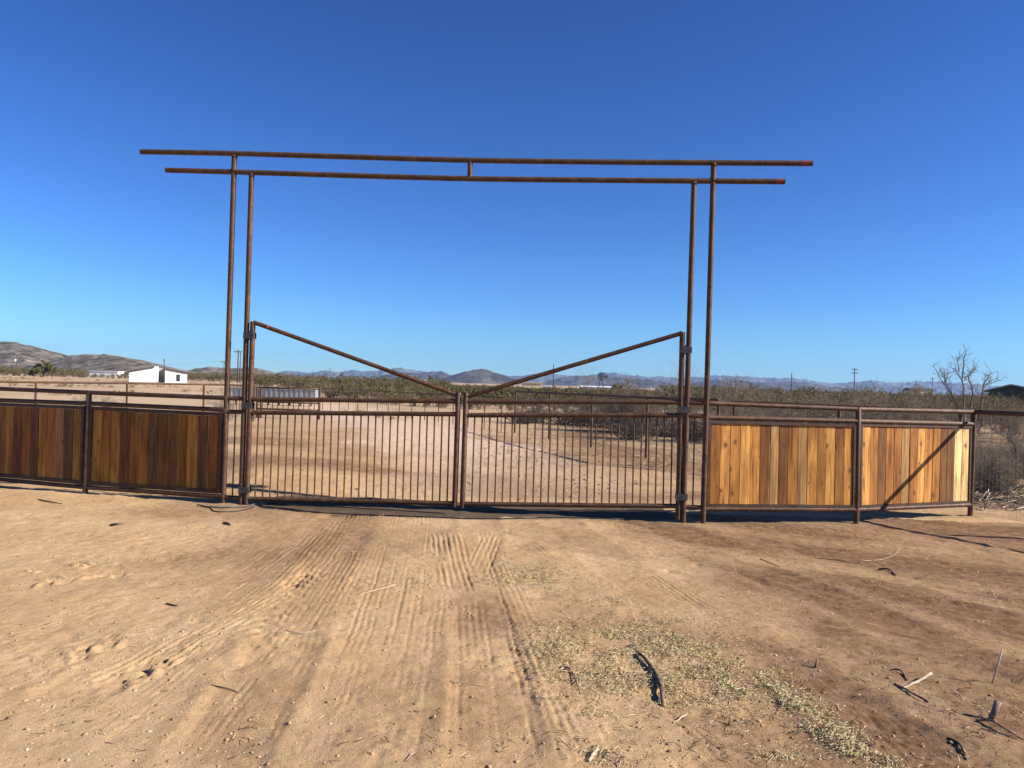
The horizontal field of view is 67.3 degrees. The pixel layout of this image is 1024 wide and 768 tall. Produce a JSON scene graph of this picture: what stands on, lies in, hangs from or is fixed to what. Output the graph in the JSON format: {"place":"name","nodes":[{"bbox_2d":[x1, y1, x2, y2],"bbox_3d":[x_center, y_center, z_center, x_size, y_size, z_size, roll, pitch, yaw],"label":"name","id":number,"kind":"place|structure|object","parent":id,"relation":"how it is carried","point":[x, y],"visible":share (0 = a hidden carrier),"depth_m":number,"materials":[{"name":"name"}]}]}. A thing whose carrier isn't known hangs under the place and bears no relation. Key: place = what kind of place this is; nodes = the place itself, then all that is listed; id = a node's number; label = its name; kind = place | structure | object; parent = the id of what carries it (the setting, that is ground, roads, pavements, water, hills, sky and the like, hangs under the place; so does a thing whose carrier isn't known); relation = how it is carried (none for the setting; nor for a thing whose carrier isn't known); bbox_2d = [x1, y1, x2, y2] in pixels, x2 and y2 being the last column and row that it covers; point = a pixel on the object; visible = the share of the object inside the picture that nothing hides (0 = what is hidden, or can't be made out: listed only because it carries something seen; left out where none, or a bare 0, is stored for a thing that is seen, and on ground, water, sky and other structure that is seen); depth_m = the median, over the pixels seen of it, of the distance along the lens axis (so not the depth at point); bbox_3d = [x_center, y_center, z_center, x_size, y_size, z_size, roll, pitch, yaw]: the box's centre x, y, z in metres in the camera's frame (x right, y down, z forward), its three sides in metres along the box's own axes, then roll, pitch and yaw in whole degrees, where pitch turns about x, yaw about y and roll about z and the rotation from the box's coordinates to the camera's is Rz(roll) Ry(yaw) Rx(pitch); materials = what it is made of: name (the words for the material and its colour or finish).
{"place":"outdoors","nodes":[
{"label":"outdoors","id":0,"kind":"place"},
{"bbox_2d":[0,341,67,369],"bbox_3d":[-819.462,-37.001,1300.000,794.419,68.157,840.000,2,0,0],"label":"hill","id":1,"kind":"structure","parent":0,"point":[9,351],"depth_m":1155.61,"materials":[{"name":"stone"}]},
{"bbox_2d":[47,354,200,373],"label":"hill","id":2,"kind":"structure","parent":0,"point":[103,361],"depth_m":1052.32,"materials":[{"name":"stone"}]},
{"bbox_2d":[206,392,240,420],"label":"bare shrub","id":3,"kind":"object","parent":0,"point":[221,405],"visible":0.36,"depth_m":26.01,"materials":[{"name":"beige plant"}]},
{"bbox_2d":[187,366,281,375],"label":"hill","id":4,"kind":"structure","parent":0,"point":[208,369],"depth_m":1428.68,"materials":[{"name":"stone"}]},
{"bbox_2d":[375,371,450,379],"bbox_3d":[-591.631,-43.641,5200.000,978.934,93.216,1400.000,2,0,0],"label":"mountain","id":5,"kind":"structure","parent":0,"point":[435,375],"depth_m":4992.26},
{"bbox_2d":[427,369,526,384],"bbox_3d":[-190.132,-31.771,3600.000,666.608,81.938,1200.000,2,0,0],"label":"mountain","id":6,"kind":"structure","parent":0,"point":[481,376],"depth_m":3391.79,"materials":[{"name":"stone"}]},
{"bbox_2d":[0,373,1023,767],"bbox_3d":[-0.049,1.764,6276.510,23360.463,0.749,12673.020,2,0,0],"label":"ground","id":7,"kind":"structure","parent":0,"point":[692,549],"depth_m":5.87,"materials":[{"name":"soil"}]},
{"bbox_2d":[27,359,57,376],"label":"palo verde","id":8,"kind":"object","parent":7,"relation":"on","point":[39,367],"visible":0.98,"depth_m":199.72,"materials":[{"name":"green plant"}]},
{"bbox_2d":[89,371,123,376],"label":"white trailer","id":9,"kind":"object","parent":7,"relation":"on","point":[105,373],"visible":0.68,"depth_m":330.00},
{"bbox_2d":[0,387,225,498],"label":"board fence","id":10,"kind":"object","parent":7,"relation":"on","point":[87,444],"visible":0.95,"depth_m":11.08,"materials":[{"name":"wood"}]},
{"bbox_2d":[0,380,254,420],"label":"pipe fence","id":11,"kind":"object","parent":7,"relation":"on","point":[60,382],"visible":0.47,"depth_m":22.57,"materials":[{"name":"metal"}]},
{"bbox_2d":[128,359,187,382],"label":"white house","id":12,"kind":"structure","parent":7,"relation":"on","point":[156,373],"depth_m":157.98,"materials":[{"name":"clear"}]},
{"bbox_2d":[197,502,257,507],"bbox_3d":[-3.876,1.661,10.492,0.796,0.034,0.328,2,0,-20],"label":"conduit","id":13,"kind":"object","parent":7,"relation":"on","point":[227,506],"visible":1,"depth_m":10.38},
{"bbox_2d":[229,387,317,405],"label":"stock trough","id":14,"kind":"object","parent":7,"relation":"on","point":[274,392],"visible":0.35,"depth_m":46.00,"materials":[{"name":"metal"}]},
{"bbox_2d":[255,387,320,419],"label":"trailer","id":15,"kind":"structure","parent":7,"relation":"on","point":[283,388],"depth_m":29.48,"materials":[{"name":"metal"}]},
{"bbox_2d":[0,375,703,409],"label":"scrub","id":16,"kind":"object","parent":7,"relation":"on","point":[506,391],"visible":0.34,"depth_m":73.61,"materials":[{"name":"green plant"}]},
{"bbox_2d":[322,388,501,431],"bbox_3d":[-5.161,1.077,33.914,0.150,1.498,15.402,2,0,-38],"label":"stake fence","id":17,"kind":"object","parent":7,"relation":"on","point":[411,404],"visible":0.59,"depth_m":32.69,"materials":[{"name":"metal"}]},
{"bbox_2d":[259,495,674,519],"bbox_3d":[-0.630,1.738,10.660,5.656,0.097,1.410,2,0,0],"label":"gravel strip","id":18,"kind":"object","parent":7,"relation":"on","point":[520,512],"visible":0.71,"depth_m":10.56,"materials":[{"name":"gravel"}]},
{"bbox_2d":[264,502,447,513],"bbox_3d":[-2.159,1.674,10.380,2.690,0.047,0.097,2,0,13],"label":"cable","id":19,"kind":"object","parent":18,"relation":"on","point":[357,508],"visible":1,"depth_m":10.31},
{"bbox_2d":[257,505,623,519],"bbox_3d":[-1.020,1.723,10.163,5.011,0.062,0.514,2,0,4],"label":"cable","id":20,"kind":"object","parent":18,"relation":"on","point":[439,517],"visible":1,"depth_m":10.02,"materials":[{"name":"rubber"}]},
{"bbox_2d":[139,149,812,523],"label":"entrance arch","id":21,"kind":"structure","parent":7,"relation":"on","point":[233,171],"depth_m":10.41,"materials":[{"name":"metal"}]},
{"bbox_2d":[238,320,460,506],"bbox_3d":[-2.235,0.431,10.592,3.076,2.564,0.095,2,0,5],"label":"gate leaf","id":22,"kind":"object","parent":21,"relation":"attached to","point":[249,406],"visible":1,"depth_m":10.58,"materials":[{"name":"metal"}]},
{"bbox_2d":[460,331,691,519],"bbox_3d":[0.837,0.507,10.328,3.044,2.500,0.095,2,0,5],"label":"gate leaf","id":23,"kind":"object","parent":21,"relation":"attached to","point":[682,409],"visible":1,"depth_m":10.30,"materials":[{"name":"metal"}]},
{"bbox_2d":[257,416,701,501],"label":"yard clods","id":24,"kind":"object","parent":7,"relation":"on","point":[521,475],"visible":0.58,"depth_m":14.54,"materials":[{"name":"soil"}]},
{"bbox_2d":[0,365,1023,420],"bbox_3d":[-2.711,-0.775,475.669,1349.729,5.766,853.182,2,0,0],"label":"desert scrub","id":25,"kind":"object","parent":7,"relation":"on","point":[267,380],"visible":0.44,"depth_m":98.43,"materials":[{"name":"green plant"}]},
{"bbox_2d":[0,452,1023,767],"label":"soil clods","id":26,"kind":"object","parent":7,"relation":"on","point":[458,684],"visible":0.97,"depth_m":4.35,"materials":[{"name":"soil"}]},
{"bbox_2d":[0,503,1023,767],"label":"twig litter","id":27,"kind":"object","parent":7,"relation":"on","point":[692,729],"visible":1,"depth_m":4.10,"materials":[{"name":"wood"}]},
{"bbox_2d":[0,517,1023,767],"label":"soil grit","id":28,"kind":"object","parent":7,"relation":"on","point":[472,695],"visible":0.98,"depth_m":4.15,"materials":[{"name":"soil"}]},
{"bbox_2d":[498,405,542,423],"bbox_3d":[0.447,1.355,34.759,2.339,0.942,3.042,2,0,-23],"label":"dark brush","id":29,"kind":"object","parent":7,"relation":"on","point":[524,419],"visible":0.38,"depth_m":34.45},
{"bbox_2d":[523,382,541,387],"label":"tan building","id":30,"kind":"structure","parent":7,"relation":"on","point":[531,385],"depth_m":270.00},
{"bbox_2d":[519,405,553,423],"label":"dark brush","id":31,"kind":"object","parent":7,"relation":"on","point":[537,419],"visible":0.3,"depth_m":35.51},
{"bbox_2d":[529,404,593,424],"bbox_3d":[2.325,1.343,34.987,3.468,1.074,2.666,2,0,17],"label":"dark brush","id":32,"kind":"object","parent":7,"relation":"on","point":[560,419],"visible":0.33,"depth_m":34.69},
{"bbox_2d":[557,406,602,425],"bbox_3d":[3.156,1.438,34.312,2.301,0.927,2.994,2,0,-18],"label":"dark brush","id":33,"kind":"object","parent":7,"relation":"on","point":[577,421],"visible":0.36,"depth_m":33.95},
{"bbox_2d":[579,404,616,427],"bbox_3d":[4.000,1.368,33.434,2.778,1.119,3.615,2,0,-16],"label":"dark brush","id":34,"kind":"object","parent":7,"relation":"on","point":[594,422],"visible":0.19,"depth_m":33.34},
{"bbox_2d":[579,386,624,388],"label":"pale barn","id":35,"kind":"structure","parent":7,"relation":"on","point":[595,387],"depth_m":520.00,"materials":[{"name":"white metal"}]},
{"bbox_2d":[597,372,607,387],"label":"windmill","id":36,"kind":"object","parent":7,"relation":"on","point":[600,376],"visible":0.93,"depth_m":209.59},
{"bbox_2d":[514,391,719,464],"bbox_3d":[2.304,1.147,22.295,0.182,1.775,11.732,2,0,-22],"label":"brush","id":37,"kind":"object","parent":7,"relation":"on","point":[637,398],"visible":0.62,"depth_m":21.25,"materials":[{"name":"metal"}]},
{"bbox_2d":[583,372,652,430],"bbox_3d":[4.116,0.707,29.928,3.263,2.447,2.438,2,0,36],"label":"bare shrub","id":38,"kind":"object","parent":7,"relation":"on","point":[619,392],"visible":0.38,"depth_m":29.91,"materials":[{"name":"brown plant"}]},
{"bbox_2d":[603,376,659,431],"bbox_3d":[4.748,0.763,30.067,2.311,2.364,2.617,2,0,1],"label":"bare shrub","id":39,"kind":"object","parent":7,"relation":"on","point":[628,407],"visible":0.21,"depth_m":29.70,"materials":[{"name":"brown plant"}]},
{"bbox_2d":[600,410,663,440],"bbox_3d":[3.960,1.405,26.129,2.642,1.050,2.765,2,0,18],"label":"dark brush","id":40,"kind":"object","parent":7,"relation":"on","point":[630,433],"visible":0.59,"depth_m":26.07,"materials":[{"name":"plant"}]},
{"bbox_2d":[605,386,659,426],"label":"bare shrub","id":41,"kind":"object","parent":7,"relation":"on","point":[630,407],"visible":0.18,"depth_m":29.89,"materials":[{"name":"brown plant"}]},
{"bbox_2d":[604,386,662,424],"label":"bare shrub","id":42,"kind":"object","parent":7,"relation":"on","point":[629,406],"visible":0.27,"depth_m":29.58,"materials":[{"name":"brown plant"}]},
{"bbox_2d":[610,377,666,429],"bbox_3d":[4.856,0.774,30.099,2.297,2.350,2.601,2,0,-35],"label":"bare shrub","id":43,"kind":"object","parent":7,"relation":"on","point":[635,399],"visible":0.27,"depth_m":29.73,"materials":[{"name":"brown plant"}]},
{"bbox_2d":[635,650,663,706],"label":"branch","id":44,"kind":"object","parent":7,"relation":"on","point":[655,673],"visible":1,"depth_m":4.64,"materials":[{"name":"grey plant"}]},
{"bbox_2d":[628,376,691,435],"bbox_3d":[5.426,0.823,28.463,2.522,2.279,2.227,2,0,4],"label":"bare shrub","id":45,"kind":"object","parent":7,"relation":"on","point":[656,409],"visible":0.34,"depth_m":28.54,"materials":[{"name":"brown plant"}]},
{"bbox_2d":[629,409,702,437],"bbox_3d":[5.848,1.420,28.309,3.580,1.109,2.752,2,0,-27],"label":"dark brush","id":46,"kind":"object","parent":7,"relation":"on","point":[669,424],"visible":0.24,"depth_m":28.20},
{"bbox_2d":[645,364,697,412],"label":"thin tree","id":47,"kind":"object","parent":7,"relation":"on","point":[669,392],"visible":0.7,"depth_m":51.74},
{"bbox_2d":[655,419,702,441],"bbox_3d":[5.843,1.556,26.065,2.158,0.819,2.062,2,0,-9],"label":"dark brush","id":48,"kind":"object","parent":7,"relation":"on","point":[691,426],"visible":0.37,"depth_m":25.95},
{"bbox_2d":[339,525,1022,767],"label":"dry grass","id":49,"kind":"structure","parent":7,"relation":"on","point":[842,736],"depth_m":4.72,"materials":[{"name":"plant"}]},
{"bbox_2d":[656,343,722,414],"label":"thin tree","id":50,"kind":"object","parent":7,"relation":"on","point":[676,388],"visible":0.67,"depth_m":46.15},
{"bbox_2d":[670,389,714,424],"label":"bare shrub","id":51,"kind":"object","parent":7,"relation":"on","point":[696,411],"visible":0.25,"depth_m":36.94,"materials":[{"name":"brown plant"}]},
{"bbox_2d":[701,383,730,409],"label":"dusty bush","id":52,"kind":"object","parent":7,"relation":"on","point":[719,385],"visible":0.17,"depth_m":60.18,"materials":[{"name":"grey plant"}]},
{"bbox_2d":[695,375,757,419],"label":"bare shrub","id":53,"kind":"object","parent":7,"relation":"on","point":[723,397],"visible":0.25,"depth_m":28.60,"materials":[{"name":"brown plant"}]},
{"bbox_2d":[698,373,772,425],"bbox_3d":[7.299,0.819,24.903,2.411,2.419,3.227,2,0,24],"label":"bare shrub","id":54,"kind":"object","parent":7,"relation":"on","point":[739,409],"visible":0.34,"depth_m":24.95,"materials":[{"name":"brown plant"}]},
{"bbox_2d":[475,411,1023,510],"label":"corral litter","id":55,"kind":"object","parent":7,"relation":"on","point":[988,494],"visible":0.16,"depth_m":16.16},
{"bbox_2d":[731,378,769,412],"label":"dusty bush","id":56,"kind":"object","parent":7,"relation":"on","point":[751,391],"visible":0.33,"depth_m":57.20,"materials":[{"name":"grey plant"}]},
{"bbox_2d":[721,380,781,424],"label":"bare shrub","id":57,"kind":"object","parent":7,"relation":"on","point":[754,407],"visible":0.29,"depth_m":27.73,"materials":[{"name":"brown plant"}]},
{"bbox_2d":[760,385,795,416],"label":"bare shrub","id":58,"kind":"object","parent":7,"relation":"on","point":[777,393],"visible":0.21,"depth_m":39.70,"materials":[{"name":"brown plant"}]},
{"bbox_2d":[751,389,812,422],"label":"bare shrub","id":59,"kind":"object","parent":7,"relation":"on","point":[778,413],"visible":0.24,"depth_m":28.60,"materials":[{"name":"brown plant"}]},
{"bbox_2d":[761,387,821,422],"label":"bare shrub","id":60,"kind":"object","parent":7,"relation":"on","point":[792,413],"visible":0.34,"depth_m":29.29,"materials":[{"name":"brown plant"}]},
{"bbox_2d":[789,390,825,417],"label":"dusty bush","id":61,"kind":"object","parent":7,"relation":"on","point":[805,399],"visible":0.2,"depth_m":47.80,"materials":[{"name":"green plant"}]},
{"bbox_2d":[795,389,838,422],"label":"bare shrub","id":62,"kind":"object","parent":7,"relation":"on","point":[813,414],"visible":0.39,"depth_m":37.79,"materials":[{"name":"brown plant"}]},
{"bbox_2d":[800,388,841,423],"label":"bare shrub","id":63,"kind":"object","parent":7,"relation":"on","point":[825,400],"visible":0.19,"depth_m":40.01,"materials":[{"name":"brown plant"}]},
{"bbox_2d":[706,401,976,523],"bbox_3d":[4.740,1.257,10.662,4.450,1.949,0.329,2,0,-16],"label":"board fence","id":64,"kind":"object","parent":7,"relation":"on","point":[876,465],"visible":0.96,"depth_m":10.47,"materials":[{"name":"wood"}]},
{"bbox_2d":[820,388,871,423],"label":"bare shrub","id":65,"kind":"object","parent":7,"relation":"on","point":[846,411],"visible":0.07,"depth_m":28.83,"materials":[{"name":"brown plant"}]},
{"bbox_2d":[819,397,877,423],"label":"bare shrub","id":66,"kind":"object","parent":7,"relation":"on","point":[841,412],"visible":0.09,"depth_m":29.16,"materials":[{"name":"brown plant"}]},
{"bbox_2d":[829,382,872,414],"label":"dusty bush","id":67,"kind":"object","parent":7,"relation":"on","point":[843,392],"visible":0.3,"depth_m":60.41,"materials":[{"name":"grey plant"}]},
{"bbox_2d":[830,385,897,426],"bbox_3d":[11.956,1.083,26.084,2.352,2.125,2.077,2,0,16],"label":"bare shrub","id":68,"kind":"object","parent":7,"relation":"on","point":[863,415],"visible":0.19,"depth_m":26.23,"materials":[{"name":"brown plant"}]},
{"bbox_2d":[846,382,886,403],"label":"dusty bush","id":69,"kind":"object","parent":7,"relation":"on","point":[870,395],"visible":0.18,"depth_m":52.42,"materials":[{"name":"grey plant"}]},
{"bbox_2d":[840,378,902,418],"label":"bare shrub","id":70,"kind":"object","parent":7,"relation":"on","point":[876,397],"visible":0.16,"depth_m":31.74,"materials":[{"name":"brown plant"}]},
{"bbox_2d":[844,382,908,424],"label":"bare shrub","id":71,"kind":"object","parent":7,"relation":"on","point":[882,416],"visible":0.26,"depth_m":27.35,"materials":[{"name":"brown plant"}]},
{"bbox_2d":[732,401,1023,494],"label":"brush","id":72,"kind":"object","parent":7,"relation":"on","point":[867,413],"visible":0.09,"depth_m":14.66,"materials":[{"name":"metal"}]},
{"bbox_2d":[865,385,951,427],"bbox_3d":[13.227,1.052,25.829,3.017,2.262,2.254,2,0,25],"label":"bare shrub","id":73,"kind":"object","parent":7,"relation":"on","point":[908,417],"visible":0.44,"depth_m":25.89,"materials":[{"name":"brown plant"}]},
{"bbox_2d":[894,683,928,702],"bbox_3d":[2.361,1.828,4.565,0.024,0.028,0.308,2,0,-8],"label":"stick","id":74,"kind":"object","parent":7,"relation":"on","point":[922,698],"visible":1,"depth_m":4.51,"materials":[{"name":"wood"}]},
{"bbox_2d":[902,672,932,688],"bbox_3d":[2.484,1.817,4.708,0.304,0.052,0.021,2,0,-31],"label":"stick","id":75,"kind":"object","parent":7,"relation":"on","point":[919,679],"visible":1,"depth_m":4.70,"materials":[{"name":"brown wood"}]},
{"bbox_2d":[902,388,934,398],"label":"ranch house","id":76,"kind":"structure","parent":7,"relation":"on","point":[919,389],"depth_m":381.11,"materials":[{"name":"beige"}]},
{"bbox_2d":[886,383,951,420],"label":"bare shrub","id":77,"kind":"object","parent":7,"relation":"on","point":[921,405],"visible":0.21,"depth_m":30.15,"materials":[{"name":"brown plant"}]},
{"bbox_2d":[898,395,956,420],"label":"bare shrub","id":78,"kind":"object","parent":7,"relation":"on","point":[935,413],"visible":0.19,"depth_m":30.30,"materials":[{"name":"brown plant"}]},
{"bbox_2d":[896,381,962,420],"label":"bare shrub","id":79,"kind":"object","parent":7,"relation":"on","point":[929,401],"visible":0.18,"depth_m":32.89,"materials":[{"name":"brown plant"}]},
{"bbox_2d":[947,737,966,760],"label":"twig","id":80,"kind":"object","parent":7,"relation":"on","point":[961,746],"visible":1,"depth_m":3.85,"materials":[{"name":"wood"}]},
{"bbox_2d":[931,344,1006,432],"bbox_3d":[10.373,0.624,17.509,1.592,3.085,0.932,2,0,0],"label":"bare mesquite","id":81,"kind":"object","parent":7,"relation":"on","point":[962,380],"visible":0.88,"depth_m":17.51,"materials":[{"name":"plant"}]},
{"bbox_2d":[944,382,1003,435],"bbox_3d":[21.181,1.159,35.454,2.434,2.490,2.756,2,0,39],"label":"bare shrub","id":82,"kind":"object","parent":7,"relation":"on","point":[968,417],"visible":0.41,"depth_m":35.47,"materials":[{"name":"brown plant"}]},
{"bbox_2d":[974,453,987,484],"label":"bare shrub","id":83,"kind":"object","parent":7,"relation":"on","point":[979,479],"visible":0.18,"depth_m":15.51,"materials":[{"name":"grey plant"}]},
{"bbox_2d":[974,438,1007,479],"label":"bare shrub","id":84,"kind":"object","parent":7,"relation":"on","point":[977,449],"visible":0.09,"depth_m":16.27,"materials":[{"name":"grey plant"}]},
{"bbox_2d":[987,700,1001,719],"bbox_3d":[2.655,1.799,4.226,0.091,0.117,0.039,2,0,-25],"label":"wood stub","id":85,"kind":"object","parent":7,"relation":"on","point":[996,706],"visible":0.89,"depth_m":4.22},
{"bbox_2d":[991,649,1002,682],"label":"stalk","id":86,"kind":"object","parent":7,"relation":"on","point":[997,666],"visible":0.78,"depth_m":4.76,"materials":[{"name":"grey wood"}]},
{"bbox_2d":[978,396,1017,432],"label":"bare shrub","id":87,"kind":"object","parent":7,"relation":"on","point":[999,423],"visible":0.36,"depth_m":38.06,"materials":[{"name":"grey plant"}]},
{"bbox_2d":[975,426,1020,465],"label":"bare shrub","id":88,"kind":"object","parent":7,"relation":"on","point":[993,443],"visible":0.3,"depth_m":17.62,"materials":[{"name":"brown plant"}]},
{"bbox_2d":[973,389,1023,422],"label":"dusty bush","id":89,"kind":"object","parent":7,"relation":"on","point":[996,400],"visible":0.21,"depth_m":51.49,"materials":[{"name":"green plant"}]},
{"bbox_2d":[974,410,1023,512],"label":"pipe fence","id":90,"kind":"object","parent":7,"relation":"on","point":[1002,413],"visible":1,"depth_m":11.03,"materials":[{"name":"metal"}]},
{"bbox_2d":[974,437,1023,489],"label":"bare shrub","id":91,"kind":"object","parent":7,"relation":"on","point":[994,450],"visible":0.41,"depth_m":14.86,"materials":[{"name":"brown plant"}]},
{"bbox_2d":[975,440,1023,494],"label":"bare shrub","id":92,"kind":"object","parent":7,"relation":"on","point":[998,481],"visible":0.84,"depth_m":14.27,"materials":[{"name":"brown plant"}]},
{"bbox_2d":[975,447,1023,489],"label":"bare shrub","id":93,"kind":"object","parent":7,"relation":"on","point":[995,469],"visible":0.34,"depth_m":14.72,"materials":[{"name":"brown plant"}]},
{"bbox_2d":[976,461,1023,492],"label":"bare shrub","id":94,"kind":"object","parent":7,"relation":"on","point":[995,477],"visible":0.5,"depth_m":14.43,"materials":[{"name":"brown plant"}]},
{"bbox_2d":[976,719,1023,739],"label":"twig","id":95,"kind":"object","parent":7,"relation":"on","point":[990,720],"visible":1,"depth_m":4.09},
{"bbox_2d":[984,402,1023,441],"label":"bare shrub","id":96,"kind":"object","parent":7,"relation":"on","point":[1012,428],"visible":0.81,"depth_m":30.15,"materials":[{"name":"brown plant"}]},
{"bbox_2d":[984,384,1023,400],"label":"metal barn","id":97,"kind":"structure","parent":7,"relation":"on","point":[1009,390],"depth_m":116.41,"materials":[{"name":"metal"}]},
{"bbox_2d":[984,433,1023,478],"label":"bare shrub","id":98,"kind":"object","parent":7,"relation":"on","point":[1014,452],"visible":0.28,"depth_m":16.73,"materials":[{"name":"brown plant"}]},
{"bbox_2d":[989,429,1018,469],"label":"dead shrub","id":99,"kind":"object","parent":7,"relation":"on","point":[1014,447],"visible":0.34,"depth_m":16.23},
{"bbox_2d":[991,400,1023,434],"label":"bare shrub","id":100,"kind":"object","parent":7,"relation":"on","point":[1011,418],"visible":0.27,"depth_m":37.00,"materials":[{"name":"brown plant"}]},
{"bbox_2d":[993,398,1022,428],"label":"dusty bush","id":101,"kind":"object","parent":7,"relation":"on","point":[1008,407],"visible":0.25,"depth_m":44.48,"materials":[{"name":"green plant"}]},
{"bbox_2d":[0,0,1023,385],"label":"sky","id":102,"kind":"structure","parent":0,"point":[900,247],"materials":[{"name":"blue"}]},
{"bbox_2d":[542,375,676,388],"bbox_3d":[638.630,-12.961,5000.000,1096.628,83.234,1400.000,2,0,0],"label":"mountain","id":103,"kind":"structure","parent":0,"point":[571,381],"depth_m":4743.20,"materials":[{"name":"stone"}]},
{"bbox_2d":[278,367,999,395],"bbox_3d":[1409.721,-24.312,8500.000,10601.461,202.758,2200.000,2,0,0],"label":"mountain","id":104,"kind":"structure","parent":0,"point":[955,387],"depth_m":8224.26,"materials":[{"name":"stone"}]},
{"bbox_2d":[684,379,873,392],"bbox_3d":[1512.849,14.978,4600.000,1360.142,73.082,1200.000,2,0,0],"label":"mountain","id":105,"kind":"structure","parent":0,"point":[795,385],"depth_m":4439.14,"materials":[{"name":"stone"}]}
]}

